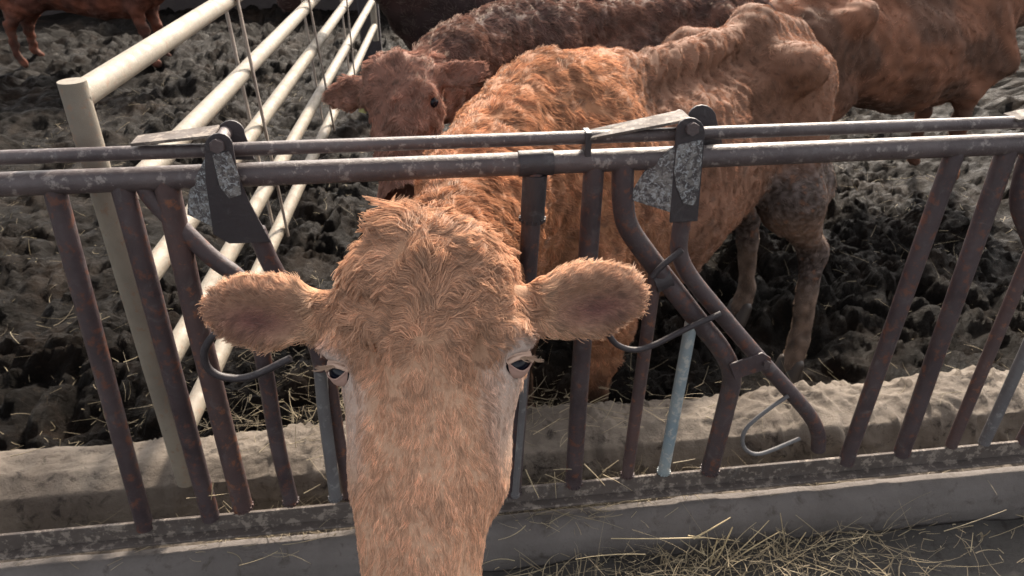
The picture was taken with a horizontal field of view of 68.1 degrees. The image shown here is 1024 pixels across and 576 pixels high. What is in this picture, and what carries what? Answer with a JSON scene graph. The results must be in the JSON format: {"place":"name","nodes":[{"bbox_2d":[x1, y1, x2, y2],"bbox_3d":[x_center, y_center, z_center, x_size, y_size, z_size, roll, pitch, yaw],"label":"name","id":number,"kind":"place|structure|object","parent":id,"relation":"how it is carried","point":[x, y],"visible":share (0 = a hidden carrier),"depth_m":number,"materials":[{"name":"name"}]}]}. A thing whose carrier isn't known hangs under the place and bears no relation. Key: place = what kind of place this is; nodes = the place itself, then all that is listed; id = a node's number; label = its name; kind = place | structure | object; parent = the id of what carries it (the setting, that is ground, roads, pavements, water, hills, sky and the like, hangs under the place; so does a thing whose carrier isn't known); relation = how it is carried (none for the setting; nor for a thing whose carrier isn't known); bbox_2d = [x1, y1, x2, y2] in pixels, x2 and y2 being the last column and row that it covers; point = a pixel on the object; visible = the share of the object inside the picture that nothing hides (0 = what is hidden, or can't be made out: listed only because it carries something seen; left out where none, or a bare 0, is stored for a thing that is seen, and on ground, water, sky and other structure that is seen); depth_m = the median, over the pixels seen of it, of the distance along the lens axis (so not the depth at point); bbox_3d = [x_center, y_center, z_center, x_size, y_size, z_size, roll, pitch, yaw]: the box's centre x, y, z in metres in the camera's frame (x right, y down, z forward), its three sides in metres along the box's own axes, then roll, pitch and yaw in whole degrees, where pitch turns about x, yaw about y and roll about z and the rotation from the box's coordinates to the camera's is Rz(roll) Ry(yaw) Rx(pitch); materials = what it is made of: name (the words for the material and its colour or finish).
{"place":"outdoors","nodes":[
{"label":"outdoors","id":0,"kind":"place"},
{"bbox_2d":[41,0,357,15],"bbox_3d":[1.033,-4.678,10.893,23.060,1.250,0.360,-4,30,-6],"label":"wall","id":1,"kind":"structure","parent":0,"point":[177,5],"depth_m":10.46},
{"bbox_2d":[0,0,1023,450],"bbox_3d":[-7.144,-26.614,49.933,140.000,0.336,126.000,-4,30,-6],"label":"ground","id":2,"kind":"structure","parent":0,"point":[46,380],"depth_m":4.14,"materials":[{"name":"brown soil"}]},
{"bbox_2d":[0,0,171,67],"bbox_3d":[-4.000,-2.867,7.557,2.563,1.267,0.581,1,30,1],"label":"cow","id":3,"kind":"object","parent":2,"relation":"on","point":[25,14],"visible":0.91,"depth_m":7.46},
{"bbox_2d":[357,0,381,63],"bbox_3d":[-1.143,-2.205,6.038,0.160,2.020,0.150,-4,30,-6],"label":"gate post","id":4,"kind":"object","parent":2,"relation":"on","point":[373,47],"visible":0.16,"depth_m":6.05,"materials":[{"name":"white metal"}]},
{"bbox_2d":[277,0,603,50],"bbox_3d":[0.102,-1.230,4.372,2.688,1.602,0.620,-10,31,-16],"label":"cow","id":5,"kind":"object","parent":2,"relation":"on","point":[411,22],"visible":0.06,"depth_m":3.88},
{"bbox_2d":[0,77,1020,449],"bbox_3d":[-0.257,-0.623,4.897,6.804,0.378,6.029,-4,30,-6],"label":"trodden straw","id":6,"kind":"object","parent":2,"relation":"on","point":[308,407],"visible":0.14,"depth_m":3.15,"materials":[{"name":"beige plant"}]},
{"bbox_2d":[0,365,1023,562],"bbox_3d":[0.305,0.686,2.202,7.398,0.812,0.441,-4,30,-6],"label":"concrete curb","id":7,"kind":"structure","parent":2,"relation":"on","point":[56,487],"depth_m":1.96,"materials":[{"name":"grey concrete"}]},
{"bbox_2d":[57,0,378,487],"bbox_3d":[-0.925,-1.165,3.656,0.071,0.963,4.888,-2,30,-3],"label":"pipe gate","id":8,"kind":"structure","parent":7,"relation":"on","point":[82,96],"depth_m":1.87,"materials":[{"name":"metal"}]},
{"bbox_2d":[10,331,1023,569],"bbox_3d":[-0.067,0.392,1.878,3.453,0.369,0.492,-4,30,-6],"label":"straw wisps","id":9,"kind":"object","parent":7,"relation":"on","point":[592,506],"visible":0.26,"depth_m":1.84,"materials":[{"name":"beige plant"}]},
{"bbox_2d":[196,2,838,575],"bbox_3d":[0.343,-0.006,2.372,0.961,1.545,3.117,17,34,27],"label":"cow","id":10,"kind":"object","parent":2,"relation":"on","point":[428,322],"visible":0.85,"depth_m":0.99},
{"bbox_2d":[321,0,776,208],"bbox_3d":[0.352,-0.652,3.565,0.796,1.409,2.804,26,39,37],"label":"cow","id":11,"kind":"object","parent":2,"relation":"on","point":[435,79],"visible":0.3,"depth_m":2.72},
{"bbox_2d":[770,0,1023,179],"bbox_3d":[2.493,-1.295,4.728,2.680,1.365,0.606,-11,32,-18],"label":"cow","id":12,"kind":"object","parent":2,"relation":"on","point":[921,59],"visible":0.62,"depth_m":4.33},
{"bbox_2d":[482,518,1023,575],"bbox_3d":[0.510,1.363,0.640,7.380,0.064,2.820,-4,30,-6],"label":"feed floor","id":13,"kind":"structure","parent":0,"point":[1012,549],"depth_m":1.84,"materials":[{"name":"grey concrete"}]},
{"bbox_2d":[0,466,1023,575],"bbox_3d":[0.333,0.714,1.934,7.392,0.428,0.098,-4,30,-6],"label":"trough edge","id":14,"kind":"object","parent":13,"relation":"on","point":[956,497],"visible":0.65,"depth_m":1.82,"materials":[{"name":"concrete"}]},
{"bbox_2d":[0,104,1023,560],"bbox_3d":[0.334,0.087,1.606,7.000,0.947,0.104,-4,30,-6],"label":"feed barrier","id":15,"kind":"object","parent":14,"relation":"on","point":[218,180],"visible":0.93,"depth_m":1.49,"materials":[{"name":"grey metal"}]},
{"bbox_2d":[483,491,1023,575],"bbox_3d":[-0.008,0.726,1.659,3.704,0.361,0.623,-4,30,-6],"label":"hay","id":16,"kind":"object","parent":13,"relation":"on","point":[677,560],"visible":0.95,"depth_m":1.80,"materials":[{"name":"plant"}]}
]}

